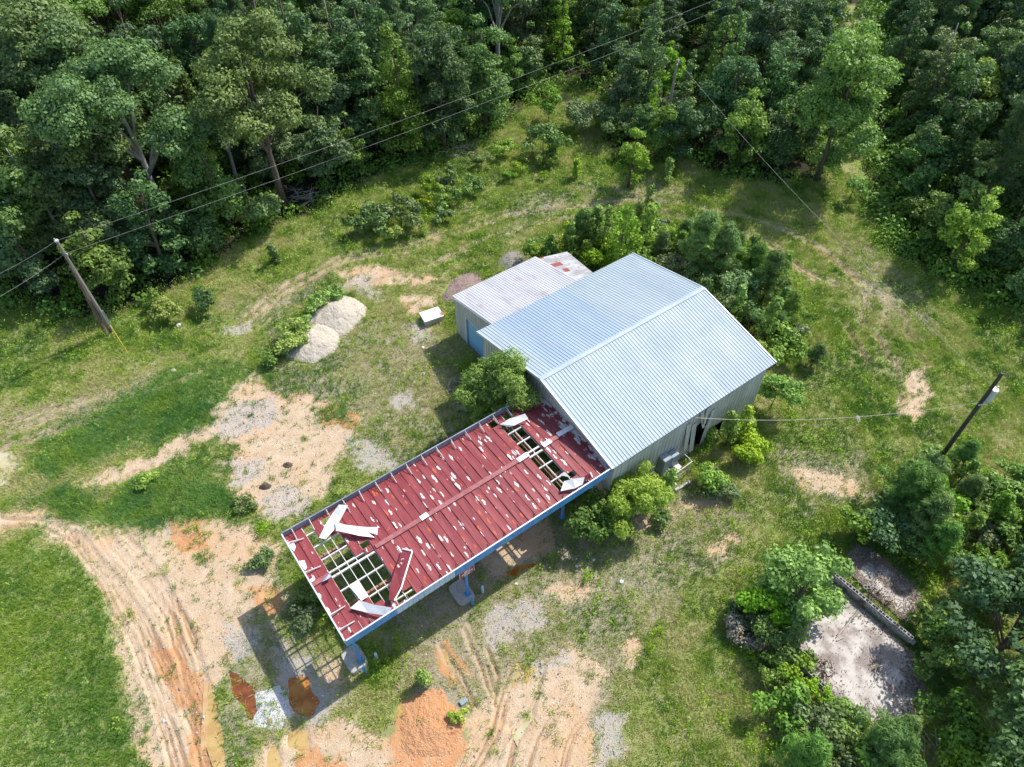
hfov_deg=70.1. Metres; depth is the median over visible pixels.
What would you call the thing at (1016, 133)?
tree
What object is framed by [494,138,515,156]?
shrub
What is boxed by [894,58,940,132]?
conical tree
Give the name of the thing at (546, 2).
conical tree
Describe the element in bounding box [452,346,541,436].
willow tree
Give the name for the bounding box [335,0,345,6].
vine covered tree
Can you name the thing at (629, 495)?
feathery bush
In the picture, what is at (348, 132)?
vine covered tree
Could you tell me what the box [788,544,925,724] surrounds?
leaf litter
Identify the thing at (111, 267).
vine covered tree
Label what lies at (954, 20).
young pine
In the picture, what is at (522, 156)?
shrub
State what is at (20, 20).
broadleaf tree
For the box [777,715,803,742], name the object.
shrub
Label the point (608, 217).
conical tree
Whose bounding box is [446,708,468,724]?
shrub
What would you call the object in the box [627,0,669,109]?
conical tree
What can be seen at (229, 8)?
young pine
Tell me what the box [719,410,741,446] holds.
vine column
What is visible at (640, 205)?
conical tree
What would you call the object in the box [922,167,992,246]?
vine covered tree
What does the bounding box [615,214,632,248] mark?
conical tree
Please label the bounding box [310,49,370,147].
vine covered tree
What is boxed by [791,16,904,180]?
vine covered tree
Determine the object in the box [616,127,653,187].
tree
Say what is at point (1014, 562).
conical tree
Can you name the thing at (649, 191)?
conical tree
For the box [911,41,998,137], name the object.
vine covered tree
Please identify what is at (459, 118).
shrub
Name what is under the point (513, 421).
loose roof sheet
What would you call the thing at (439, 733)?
clay mound
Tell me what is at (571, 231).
conical tree
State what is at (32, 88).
vine covered tree
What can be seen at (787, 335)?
shrub
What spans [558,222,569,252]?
conical tree
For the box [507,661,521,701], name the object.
puddle
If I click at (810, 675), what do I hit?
block wall
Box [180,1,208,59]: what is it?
young pine
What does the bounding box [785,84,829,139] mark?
vine covered tree
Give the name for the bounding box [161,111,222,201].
vine covered tree
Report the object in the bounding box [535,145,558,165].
shrub
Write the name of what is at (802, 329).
shrub
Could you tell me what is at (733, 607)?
shrub
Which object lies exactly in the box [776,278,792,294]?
conical tree
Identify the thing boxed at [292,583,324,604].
shrub
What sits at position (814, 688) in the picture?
shrub
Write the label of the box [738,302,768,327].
shrub
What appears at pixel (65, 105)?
oak tree
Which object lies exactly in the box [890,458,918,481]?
conical tree
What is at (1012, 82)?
vine covered tree
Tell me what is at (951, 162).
vine covered tree
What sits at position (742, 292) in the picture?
conical tree
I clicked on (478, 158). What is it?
shrub
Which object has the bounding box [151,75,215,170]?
conical tree
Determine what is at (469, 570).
sign board
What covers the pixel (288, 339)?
shrub
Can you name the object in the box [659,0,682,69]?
conical tree
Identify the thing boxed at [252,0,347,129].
vine covered tree
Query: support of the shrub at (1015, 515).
on the ground at (182, 748)
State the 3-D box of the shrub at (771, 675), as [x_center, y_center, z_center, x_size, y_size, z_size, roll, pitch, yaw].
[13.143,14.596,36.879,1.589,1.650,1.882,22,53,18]
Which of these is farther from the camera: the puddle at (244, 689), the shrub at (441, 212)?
the shrub at (441, 212)
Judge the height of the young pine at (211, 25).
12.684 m
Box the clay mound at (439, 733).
[396,688,464,760]
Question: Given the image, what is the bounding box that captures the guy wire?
[72,266,126,351]
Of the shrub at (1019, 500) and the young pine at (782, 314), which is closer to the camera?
the shrub at (1019, 500)
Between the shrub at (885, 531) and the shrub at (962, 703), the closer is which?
the shrub at (962, 703)
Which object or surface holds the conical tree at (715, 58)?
on the ground at (182, 748)
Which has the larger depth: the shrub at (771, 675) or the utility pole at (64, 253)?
the utility pole at (64, 253)
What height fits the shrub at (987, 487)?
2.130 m
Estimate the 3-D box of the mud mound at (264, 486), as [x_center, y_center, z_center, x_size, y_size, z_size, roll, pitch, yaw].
[-15.136,6.360,44.821,0.760,0.562,0.480,-4,49,-4]
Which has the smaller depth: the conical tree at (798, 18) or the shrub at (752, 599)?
the shrub at (752, 599)
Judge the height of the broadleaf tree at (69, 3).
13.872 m
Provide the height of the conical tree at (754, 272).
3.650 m
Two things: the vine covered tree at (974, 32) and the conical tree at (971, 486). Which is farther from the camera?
the vine covered tree at (974, 32)
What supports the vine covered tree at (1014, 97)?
on the ground at (182, 748)
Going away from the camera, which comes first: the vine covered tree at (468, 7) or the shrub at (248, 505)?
the shrub at (248, 505)
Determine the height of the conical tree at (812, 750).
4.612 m
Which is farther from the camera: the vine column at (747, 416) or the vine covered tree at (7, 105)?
the vine covered tree at (7, 105)
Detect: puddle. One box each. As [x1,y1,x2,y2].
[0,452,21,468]
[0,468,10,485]
[200,684,207,752]
[206,684,224,766]
[229,670,256,719]
[264,587,274,599]
[267,746,281,766]
[288,676,319,716]
[442,648,448,665]
[499,719,512,730]
[506,564,534,576]
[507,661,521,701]
[509,711,531,745]
[524,667,535,682]
[535,667,538,688]
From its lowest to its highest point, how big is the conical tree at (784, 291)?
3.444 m
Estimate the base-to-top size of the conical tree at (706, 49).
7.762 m
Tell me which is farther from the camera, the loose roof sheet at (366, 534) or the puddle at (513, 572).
the puddle at (513, 572)
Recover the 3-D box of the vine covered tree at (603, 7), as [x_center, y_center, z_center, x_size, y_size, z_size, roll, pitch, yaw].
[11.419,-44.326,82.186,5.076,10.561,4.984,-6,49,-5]
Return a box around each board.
[287,730,308,751]
[459,565,474,578]
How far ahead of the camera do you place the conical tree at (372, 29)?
63.93 m
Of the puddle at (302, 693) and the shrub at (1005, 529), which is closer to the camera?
the puddle at (302, 693)
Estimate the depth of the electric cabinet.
43.90 m
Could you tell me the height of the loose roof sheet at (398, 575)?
0.314 m
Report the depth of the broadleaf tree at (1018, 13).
70.04 m
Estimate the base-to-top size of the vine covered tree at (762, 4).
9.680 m
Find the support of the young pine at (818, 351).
on the ground at (182, 748)
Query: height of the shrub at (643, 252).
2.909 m
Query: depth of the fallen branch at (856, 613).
38.91 m
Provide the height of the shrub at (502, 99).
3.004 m
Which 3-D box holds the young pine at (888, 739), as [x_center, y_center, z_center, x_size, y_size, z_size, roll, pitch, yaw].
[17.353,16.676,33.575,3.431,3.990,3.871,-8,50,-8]
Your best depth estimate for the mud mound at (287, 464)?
45.71 m
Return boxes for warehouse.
[452,252,776,500]
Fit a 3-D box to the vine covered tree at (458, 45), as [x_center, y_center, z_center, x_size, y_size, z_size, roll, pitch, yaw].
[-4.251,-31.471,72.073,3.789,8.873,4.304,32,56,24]
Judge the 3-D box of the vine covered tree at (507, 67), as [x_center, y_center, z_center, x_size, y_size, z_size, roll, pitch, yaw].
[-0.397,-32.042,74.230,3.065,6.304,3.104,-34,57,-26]
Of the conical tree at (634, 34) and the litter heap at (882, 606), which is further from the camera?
the conical tree at (634, 34)
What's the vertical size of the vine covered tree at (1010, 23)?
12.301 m
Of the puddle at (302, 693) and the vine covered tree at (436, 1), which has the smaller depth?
the puddle at (302, 693)
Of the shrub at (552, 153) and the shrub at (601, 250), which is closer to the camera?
the shrub at (601, 250)
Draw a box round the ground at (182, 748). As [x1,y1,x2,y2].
[0,0,1023,766]
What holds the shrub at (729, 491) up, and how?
on the ground at (182, 748)
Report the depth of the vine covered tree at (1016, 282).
54.00 m
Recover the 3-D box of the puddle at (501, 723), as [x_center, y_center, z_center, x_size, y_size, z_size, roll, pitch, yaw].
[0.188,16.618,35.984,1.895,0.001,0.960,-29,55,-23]
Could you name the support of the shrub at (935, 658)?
on the ground at (182, 748)
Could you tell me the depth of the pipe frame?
44.85 m
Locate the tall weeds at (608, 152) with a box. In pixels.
[0,22,1023,753]
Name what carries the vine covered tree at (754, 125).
on the ground at (182, 748)
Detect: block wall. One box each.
[799,667,825,690]
[832,572,915,644]
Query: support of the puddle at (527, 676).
on the ground at (182, 748)
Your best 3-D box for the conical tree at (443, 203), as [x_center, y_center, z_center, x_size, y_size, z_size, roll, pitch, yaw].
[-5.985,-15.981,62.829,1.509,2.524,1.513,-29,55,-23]
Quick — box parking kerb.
[674,480,692,491]
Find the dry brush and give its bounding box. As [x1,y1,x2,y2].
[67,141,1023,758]
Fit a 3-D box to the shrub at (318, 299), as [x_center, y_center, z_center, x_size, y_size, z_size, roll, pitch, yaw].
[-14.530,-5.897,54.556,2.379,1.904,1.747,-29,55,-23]
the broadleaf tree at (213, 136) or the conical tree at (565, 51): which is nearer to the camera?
the broadleaf tree at (213, 136)
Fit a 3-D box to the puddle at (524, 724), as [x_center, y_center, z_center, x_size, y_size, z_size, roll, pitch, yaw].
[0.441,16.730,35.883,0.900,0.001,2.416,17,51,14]
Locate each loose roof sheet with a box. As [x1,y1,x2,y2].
[288,543,295,550]
[299,560,306,569]
[319,505,347,538]
[335,521,377,534]
[350,580,367,600]
[351,600,390,614]
[357,532,374,537]
[389,550,410,600]
[394,551,412,600]
[500,414,527,426]
[561,477,584,490]
[582,472,591,481]
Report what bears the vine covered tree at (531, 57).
on the ground at (182, 748)
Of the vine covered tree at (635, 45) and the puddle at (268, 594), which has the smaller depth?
the puddle at (268, 594)
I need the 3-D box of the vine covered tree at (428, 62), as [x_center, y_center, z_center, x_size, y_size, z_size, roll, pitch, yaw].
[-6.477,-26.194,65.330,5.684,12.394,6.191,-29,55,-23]
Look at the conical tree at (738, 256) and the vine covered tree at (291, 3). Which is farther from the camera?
the vine covered tree at (291, 3)
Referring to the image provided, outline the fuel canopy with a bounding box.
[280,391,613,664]
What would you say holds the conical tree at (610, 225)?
on the ground at (182, 748)
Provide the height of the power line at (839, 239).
1.485 m
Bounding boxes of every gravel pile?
[285,324,339,363]
[306,296,367,336]
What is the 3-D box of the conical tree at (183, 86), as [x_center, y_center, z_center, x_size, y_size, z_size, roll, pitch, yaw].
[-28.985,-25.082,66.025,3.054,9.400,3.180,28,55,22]
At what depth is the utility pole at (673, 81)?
64.92 m
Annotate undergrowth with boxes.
[0,0,1023,328]
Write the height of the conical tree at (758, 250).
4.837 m
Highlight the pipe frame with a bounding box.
[658,450,692,476]
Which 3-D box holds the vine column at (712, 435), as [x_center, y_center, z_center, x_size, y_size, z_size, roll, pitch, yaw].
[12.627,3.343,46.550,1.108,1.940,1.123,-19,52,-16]
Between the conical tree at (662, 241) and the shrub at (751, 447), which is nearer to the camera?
the shrub at (751, 447)
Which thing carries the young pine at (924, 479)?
on the ground at (182, 748)
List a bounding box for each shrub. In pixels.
[132,471,159,490]
[147,295,184,321]
[156,210,224,254]
[191,286,215,311]
[225,190,283,225]
[231,492,258,513]
[240,544,274,571]
[260,347,291,368]
[272,317,310,354]
[285,603,320,637]
[290,314,312,331]
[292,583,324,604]
[304,289,331,313]
[322,283,344,300]
[344,198,389,238]
[346,202,360,216]
[371,191,423,227]
[387,225,405,240]
[392,187,402,196]
[416,193,433,207]
[417,172,438,199]
[419,226,428,234]
[434,176,451,185]
[434,206,455,223]
[443,185,462,201]
[446,93,480,130]
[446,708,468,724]
[462,171,484,194]
[472,153,494,169]
[477,175,488,185]
[493,96,506,104]
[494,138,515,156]
[501,169,518,178]
[510,160,525,173]
[515,152,528,162]
[520,121,574,152]
[522,234,559,256]
[530,85,561,120]
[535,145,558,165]
[538,170,547,179]
[563,99,610,130]
[563,486,614,541]
[578,239,622,268]
[594,106,636,137]
[595,235,627,258]
[611,208,644,222]
[623,246,657,263]
[636,228,651,246]
[644,216,673,239]
[645,225,678,249]
[652,508,672,527]
[657,252,697,273]
[678,262,719,292]
[684,103,743,151]
[697,461,730,492]
[699,467,741,500]
[704,242,737,270]
[713,290,740,308]
[719,268,762,303]
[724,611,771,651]
[726,599,754,631]
[731,426,774,465]
[735,580,790,627]
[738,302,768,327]
[741,300,767,330]
[749,679,811,734]
[750,612,798,663]
[755,338,781,355]
[758,373,804,409]
[758,651,789,687]
[766,320,808,365]
[770,633,819,667]
[773,650,817,687]
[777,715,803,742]
[782,681,850,735]
[783,323,810,348]
[803,675,833,703]
[807,699,864,766]
[826,696,873,747]
[839,504,877,544]
[846,176,868,198]
[855,741,895,766]
[856,507,916,554]
[863,484,909,531]
[897,529,932,561]
[903,194,931,224]
[906,599,942,625]
[911,646,966,680]
[911,685,1000,764]
[916,442,958,474]
[919,605,989,678]
[935,722,994,766]
[939,493,964,527]
[942,473,972,516]
[950,548,981,584]
[962,511,1001,550]
[967,542,1010,568]
[974,473,1013,504]
[974,568,1021,621]
[975,489,999,517]
[985,456,1023,497]
[990,504,1023,540]
[995,520,1023,561]
[1012,488,1023,507]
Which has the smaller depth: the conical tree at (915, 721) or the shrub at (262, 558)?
the conical tree at (915, 721)
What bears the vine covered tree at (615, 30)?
on the ground at (182, 748)
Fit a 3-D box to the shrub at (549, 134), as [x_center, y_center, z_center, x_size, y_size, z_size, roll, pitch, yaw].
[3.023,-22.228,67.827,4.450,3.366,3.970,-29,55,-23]
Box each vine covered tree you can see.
[0,37,43,102]
[0,54,28,107]
[0,68,33,127]
[0,94,30,185]
[0,129,92,252]
[0,196,61,296]
[13,101,85,210]
[41,132,139,247]
[56,210,135,303]
[74,13,128,115]
[96,2,115,26]
[102,0,183,114]
[106,166,188,278]
[125,88,169,165]
[127,0,177,49]
[158,5,212,94]
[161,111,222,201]
[168,132,245,227]
[199,90,248,166]
[203,0,256,99]
[208,0,250,17]
[222,0,279,26]
[240,42,282,114]
[242,86,295,175]
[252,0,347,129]
[264,0,312,91]
[288,92,353,185]
[302,23,349,107]
[304,0,344,58]
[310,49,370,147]
[314,5,377,114]
[328,8,387,98]
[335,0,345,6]
[336,111,371,176]
[340,0,409,61]
[407,22,477,150]
[432,0,489,31]
[433,0,461,11]
[438,0,485,56]
[453,18,486,100]
[457,12,513,130]
[489,0,546,46]
[493,3,520,33]
[496,37,524,97]
[516,20,543,86]
[528,0,580,54]
[568,0,611,46]
[586,0,628,76]
[597,0,624,28]
[606,38,644,112]
[611,42,648,98]
[617,0,629,7]
[619,0,649,45]
[624,103,659,144]
[639,0,689,46]
[642,102,683,162]
[656,40,686,97]
[656,98,704,163]
[676,0,707,43]
[693,0,724,40]
[697,31,769,134]
[711,0,763,55]
[717,0,761,42]
[717,87,771,167]
[743,0,808,89]
[745,0,778,11]
[749,43,804,115]
[762,84,822,168]
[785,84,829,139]
[787,19,835,96]
[790,0,845,68]
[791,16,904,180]
[813,0,834,27]
[884,0,910,26]
[895,0,944,36]
[895,115,942,172]
[898,28,925,75]
[900,4,980,111]
[901,129,948,196]
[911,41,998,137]
[917,66,1002,187]
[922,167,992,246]
[926,21,972,97]
[937,186,1004,272]
[940,0,1007,49]
[941,2,986,31]
[957,0,1023,75]
[975,92,1023,178]
[980,205,1023,271]
[986,38,1023,126]
[997,69,1012,115]
[1003,17,1023,39]
[1005,245,1023,300]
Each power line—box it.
[65,0,713,237]
[68,8,721,252]
[680,63,983,377]
[693,402,978,419]
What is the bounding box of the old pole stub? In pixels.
[70,267,108,336]
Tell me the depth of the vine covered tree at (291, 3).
71.63 m
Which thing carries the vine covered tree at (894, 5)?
on the ground at (182, 748)
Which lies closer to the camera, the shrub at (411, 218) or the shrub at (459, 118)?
the shrub at (411, 218)
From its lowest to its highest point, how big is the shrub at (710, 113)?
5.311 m
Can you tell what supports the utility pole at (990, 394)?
on the ground at (182, 748)
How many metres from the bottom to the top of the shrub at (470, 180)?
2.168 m
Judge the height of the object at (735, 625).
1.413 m
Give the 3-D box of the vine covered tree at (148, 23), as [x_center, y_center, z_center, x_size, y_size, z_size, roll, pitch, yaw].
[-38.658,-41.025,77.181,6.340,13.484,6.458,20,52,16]
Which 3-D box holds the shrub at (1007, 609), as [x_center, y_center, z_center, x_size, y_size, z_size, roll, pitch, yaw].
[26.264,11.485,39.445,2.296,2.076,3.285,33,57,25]
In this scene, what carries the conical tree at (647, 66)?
on the ground at (182, 748)
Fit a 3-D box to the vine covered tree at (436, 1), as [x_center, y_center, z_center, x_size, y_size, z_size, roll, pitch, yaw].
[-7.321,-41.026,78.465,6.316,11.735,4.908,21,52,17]
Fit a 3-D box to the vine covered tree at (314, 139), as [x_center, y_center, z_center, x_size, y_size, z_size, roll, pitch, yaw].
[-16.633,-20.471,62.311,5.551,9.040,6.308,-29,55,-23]
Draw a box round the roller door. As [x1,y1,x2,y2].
[468,321,483,357]
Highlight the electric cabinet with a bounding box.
[654,449,678,476]
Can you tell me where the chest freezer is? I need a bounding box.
[419,307,444,326]
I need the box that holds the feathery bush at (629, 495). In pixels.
[599,460,675,539]
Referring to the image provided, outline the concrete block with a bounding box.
[862,585,870,589]
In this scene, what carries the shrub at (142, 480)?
on the ground at (182, 748)
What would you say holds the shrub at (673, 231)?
on the ground at (182, 748)
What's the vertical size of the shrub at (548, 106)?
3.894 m
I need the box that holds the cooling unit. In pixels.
[669,462,681,482]
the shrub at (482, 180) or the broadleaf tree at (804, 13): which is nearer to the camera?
the shrub at (482, 180)
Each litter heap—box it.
[815,654,835,683]
[861,588,893,615]
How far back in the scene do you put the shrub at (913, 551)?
40.79 m
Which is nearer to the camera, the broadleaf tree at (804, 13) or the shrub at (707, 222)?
the shrub at (707, 222)
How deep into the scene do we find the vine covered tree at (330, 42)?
68.45 m
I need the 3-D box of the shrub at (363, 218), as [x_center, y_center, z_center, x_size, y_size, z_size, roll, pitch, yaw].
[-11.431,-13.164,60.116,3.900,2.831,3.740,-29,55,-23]
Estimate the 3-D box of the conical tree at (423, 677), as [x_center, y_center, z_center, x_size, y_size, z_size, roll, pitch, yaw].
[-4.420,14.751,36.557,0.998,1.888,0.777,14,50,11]
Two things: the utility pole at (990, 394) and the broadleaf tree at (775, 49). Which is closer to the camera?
the utility pole at (990, 394)
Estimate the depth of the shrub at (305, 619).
38.70 m
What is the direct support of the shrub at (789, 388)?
on the ground at (182, 748)
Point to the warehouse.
(633, 361)
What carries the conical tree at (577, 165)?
on the ground at (182, 748)
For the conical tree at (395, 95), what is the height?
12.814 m
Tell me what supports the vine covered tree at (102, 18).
on the ground at (182, 748)
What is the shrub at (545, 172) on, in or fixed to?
on the ground at (182, 748)
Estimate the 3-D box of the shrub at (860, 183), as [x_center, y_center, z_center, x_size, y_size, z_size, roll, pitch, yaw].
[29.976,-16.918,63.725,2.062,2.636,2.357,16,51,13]
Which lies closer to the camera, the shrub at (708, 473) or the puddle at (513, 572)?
the puddle at (513, 572)
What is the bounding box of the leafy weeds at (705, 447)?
[53,119,1023,766]
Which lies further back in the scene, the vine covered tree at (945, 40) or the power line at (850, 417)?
the vine covered tree at (945, 40)
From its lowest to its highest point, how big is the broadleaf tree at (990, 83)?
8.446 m
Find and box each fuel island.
[341,644,367,674]
[449,579,474,605]
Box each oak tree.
[6,80,150,233]
[15,36,219,218]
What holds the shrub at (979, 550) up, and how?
on the ground at (182, 748)
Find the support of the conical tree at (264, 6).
on the ground at (182, 748)
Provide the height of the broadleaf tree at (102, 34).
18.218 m
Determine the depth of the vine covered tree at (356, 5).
68.90 m
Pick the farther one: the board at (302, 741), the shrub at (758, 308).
the shrub at (758, 308)
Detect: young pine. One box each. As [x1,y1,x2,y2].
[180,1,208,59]
[203,13,241,89]
[214,0,245,27]
[305,0,338,40]
[377,0,418,110]
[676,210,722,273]
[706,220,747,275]
[749,248,789,304]
[761,310,791,339]
[778,288,808,325]
[803,342,830,365]
[849,704,926,766]
[875,456,948,530]
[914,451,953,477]
[925,0,982,51]
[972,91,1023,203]
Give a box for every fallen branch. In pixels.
[816,663,828,675]
[836,610,859,637]
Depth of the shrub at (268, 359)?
50.88 m
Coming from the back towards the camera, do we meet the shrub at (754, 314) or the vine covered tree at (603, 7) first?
the vine covered tree at (603, 7)
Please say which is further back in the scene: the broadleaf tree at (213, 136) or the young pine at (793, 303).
the broadleaf tree at (213, 136)
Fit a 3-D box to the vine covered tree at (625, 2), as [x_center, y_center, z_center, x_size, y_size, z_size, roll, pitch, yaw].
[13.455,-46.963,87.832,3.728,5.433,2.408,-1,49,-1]
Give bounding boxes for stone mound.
[442,271,482,304]
[498,251,524,270]
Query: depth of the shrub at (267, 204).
59.29 m
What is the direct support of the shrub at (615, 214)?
on the ground at (182, 748)
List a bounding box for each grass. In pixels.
[0,83,1023,766]
[0,352,366,766]
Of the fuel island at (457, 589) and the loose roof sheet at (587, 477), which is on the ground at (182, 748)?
the fuel island at (457, 589)
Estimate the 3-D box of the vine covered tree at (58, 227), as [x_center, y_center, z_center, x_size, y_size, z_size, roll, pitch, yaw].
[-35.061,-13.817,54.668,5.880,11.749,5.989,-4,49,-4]
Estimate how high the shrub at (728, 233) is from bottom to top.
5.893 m
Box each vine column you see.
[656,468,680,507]
[700,426,718,445]
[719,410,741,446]
[738,404,756,435]
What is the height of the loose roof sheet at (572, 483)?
0.393 m
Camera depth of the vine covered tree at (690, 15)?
80.89 m
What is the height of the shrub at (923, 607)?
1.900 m
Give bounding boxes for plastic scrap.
[459,697,467,705]
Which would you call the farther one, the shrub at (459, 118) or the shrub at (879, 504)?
the shrub at (459, 118)
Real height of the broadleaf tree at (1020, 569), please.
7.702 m
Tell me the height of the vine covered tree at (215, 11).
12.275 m
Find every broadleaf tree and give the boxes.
[0,0,105,148]
[0,0,109,21]
[0,123,51,247]
[15,9,136,186]
[52,0,111,41]
[95,16,104,36]
[104,0,205,101]
[104,5,130,42]
[187,6,336,209]
[189,89,245,188]
[396,0,435,93]
[411,3,461,123]
[476,0,537,71]
[485,0,504,54]
[753,540,855,642]
[763,30,810,91]
[795,0,832,61]
[932,554,1023,688]
[952,56,1003,140]
[970,20,1023,73]
[980,659,1023,766]
[1002,0,1023,62]
[1011,544,1023,626]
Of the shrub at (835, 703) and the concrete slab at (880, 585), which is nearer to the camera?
the shrub at (835, 703)
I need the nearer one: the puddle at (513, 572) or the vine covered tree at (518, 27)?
the puddle at (513, 572)
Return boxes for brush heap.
[287,185,324,207]
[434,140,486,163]
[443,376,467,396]
[873,689,940,765]
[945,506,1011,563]
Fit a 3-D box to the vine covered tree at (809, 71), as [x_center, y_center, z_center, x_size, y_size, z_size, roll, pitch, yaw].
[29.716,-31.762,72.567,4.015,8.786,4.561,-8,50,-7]
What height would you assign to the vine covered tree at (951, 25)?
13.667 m
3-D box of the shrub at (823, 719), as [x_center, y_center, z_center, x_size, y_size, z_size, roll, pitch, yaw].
[14.902,15.863,35.548,3.296,2.070,2.606,-1,49,-1]
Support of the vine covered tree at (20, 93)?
on the ground at (182, 748)
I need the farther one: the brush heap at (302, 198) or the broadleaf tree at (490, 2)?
the broadleaf tree at (490, 2)
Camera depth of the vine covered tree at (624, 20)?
80.89 m
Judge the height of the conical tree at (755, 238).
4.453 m
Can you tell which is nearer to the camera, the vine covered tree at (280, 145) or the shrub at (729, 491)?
the shrub at (729, 491)
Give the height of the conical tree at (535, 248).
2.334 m
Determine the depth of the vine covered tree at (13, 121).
57.40 m
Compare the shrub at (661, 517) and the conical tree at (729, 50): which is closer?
the shrub at (661, 517)
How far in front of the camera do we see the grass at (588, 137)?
47.55 m
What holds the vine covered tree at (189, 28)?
on the ground at (182, 748)
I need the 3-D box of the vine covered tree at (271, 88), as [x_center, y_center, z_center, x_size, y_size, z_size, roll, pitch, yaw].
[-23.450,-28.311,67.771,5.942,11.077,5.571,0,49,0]
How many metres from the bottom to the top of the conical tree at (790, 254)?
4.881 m
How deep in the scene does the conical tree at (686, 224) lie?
58.09 m
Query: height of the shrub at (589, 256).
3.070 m
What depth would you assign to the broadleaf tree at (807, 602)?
37.37 m
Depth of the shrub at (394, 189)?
64.05 m
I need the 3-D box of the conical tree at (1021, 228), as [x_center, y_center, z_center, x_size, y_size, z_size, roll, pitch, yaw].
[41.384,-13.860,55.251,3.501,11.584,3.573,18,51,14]
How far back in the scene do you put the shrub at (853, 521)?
41.30 m
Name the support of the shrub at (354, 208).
on the ground at (182, 748)
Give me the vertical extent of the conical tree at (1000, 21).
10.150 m
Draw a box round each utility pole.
[54,238,113,332]
[667,59,678,120]
[941,372,1003,455]
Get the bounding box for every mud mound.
[259,483,271,489]
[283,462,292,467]
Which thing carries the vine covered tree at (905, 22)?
on the ground at (182, 748)
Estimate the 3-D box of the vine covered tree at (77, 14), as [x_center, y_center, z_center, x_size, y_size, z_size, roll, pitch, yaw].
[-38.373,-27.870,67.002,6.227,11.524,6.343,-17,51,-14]
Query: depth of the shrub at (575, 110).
70.23 m
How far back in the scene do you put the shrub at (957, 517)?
41.59 m
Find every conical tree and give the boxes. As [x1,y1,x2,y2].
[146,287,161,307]
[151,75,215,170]
[169,55,208,146]
[258,0,299,93]
[266,243,281,262]
[283,0,308,19]
[342,0,358,33]
[343,0,369,23]
[351,31,392,155]
[362,0,414,124]
[373,25,428,157]
[404,0,435,52]
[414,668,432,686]
[433,184,448,208]
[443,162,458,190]
[530,244,542,257]
[538,0,553,13]
[544,232,559,256]
[548,0,574,69]
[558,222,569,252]
[562,222,578,259]
[565,207,599,250]
[570,0,592,33]
[571,158,581,177]
[577,239,591,266]
[592,204,606,251]
[592,205,613,251]
[594,201,643,268]
[599,220,614,235]
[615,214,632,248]
[618,0,641,53]
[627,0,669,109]
[634,200,645,231]
[635,0,663,82]
[635,184,656,232]
[636,203,657,256]
[645,85,658,110]
[646,201,660,238]
[648,230,671,263]
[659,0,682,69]
[663,156,674,182]
[666,229,688,257]
[672,49,698,108]
[677,219,692,237]
[693,1,720,72]
[698,0,738,91]
[705,11,747,111]
[725,283,747,322]
[732,231,746,255]
[733,246,746,273]
[740,240,770,286]
[741,232,761,261]
[742,268,759,302]
[754,295,784,347]
[769,286,792,303]
[773,249,794,292]
[773,726,834,766]
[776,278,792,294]
[790,2,805,25]
[875,0,937,100]
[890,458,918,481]
[892,712,923,739]
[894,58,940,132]
[898,0,946,51]
[901,490,956,540]
[915,519,964,568]
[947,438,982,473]
[948,473,988,503]
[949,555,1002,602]
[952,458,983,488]
[955,2,1013,81]
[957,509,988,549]
[963,589,1004,614]
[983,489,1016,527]
[984,6,1017,28]
[995,143,1023,210]
[1007,544,1023,572]
[1016,223,1023,258]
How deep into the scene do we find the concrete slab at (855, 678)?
37.87 m
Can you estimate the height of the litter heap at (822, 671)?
0.572 m
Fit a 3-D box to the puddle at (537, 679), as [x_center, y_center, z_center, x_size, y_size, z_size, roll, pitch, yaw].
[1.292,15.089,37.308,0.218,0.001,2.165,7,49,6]
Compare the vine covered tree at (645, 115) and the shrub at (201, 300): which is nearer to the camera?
the shrub at (201, 300)
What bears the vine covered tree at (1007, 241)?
on the ground at (182, 748)
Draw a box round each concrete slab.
[796,582,918,719]
[853,554,915,617]
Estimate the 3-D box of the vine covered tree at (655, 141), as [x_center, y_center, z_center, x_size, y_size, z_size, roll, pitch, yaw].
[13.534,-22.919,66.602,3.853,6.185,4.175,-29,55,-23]
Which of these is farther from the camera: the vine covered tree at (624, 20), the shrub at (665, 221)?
the vine covered tree at (624, 20)
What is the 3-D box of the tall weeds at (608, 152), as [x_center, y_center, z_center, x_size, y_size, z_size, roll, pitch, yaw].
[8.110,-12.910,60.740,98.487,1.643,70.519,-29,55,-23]
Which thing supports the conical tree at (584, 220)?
on the ground at (182, 748)
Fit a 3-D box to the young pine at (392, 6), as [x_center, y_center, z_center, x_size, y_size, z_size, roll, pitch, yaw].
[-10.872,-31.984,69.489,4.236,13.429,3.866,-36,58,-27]
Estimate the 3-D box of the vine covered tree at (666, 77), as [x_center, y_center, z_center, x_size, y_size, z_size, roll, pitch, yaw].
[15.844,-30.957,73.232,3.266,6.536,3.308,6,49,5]
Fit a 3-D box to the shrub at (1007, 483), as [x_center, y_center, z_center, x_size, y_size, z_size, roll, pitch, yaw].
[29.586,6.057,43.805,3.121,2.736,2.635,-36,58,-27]

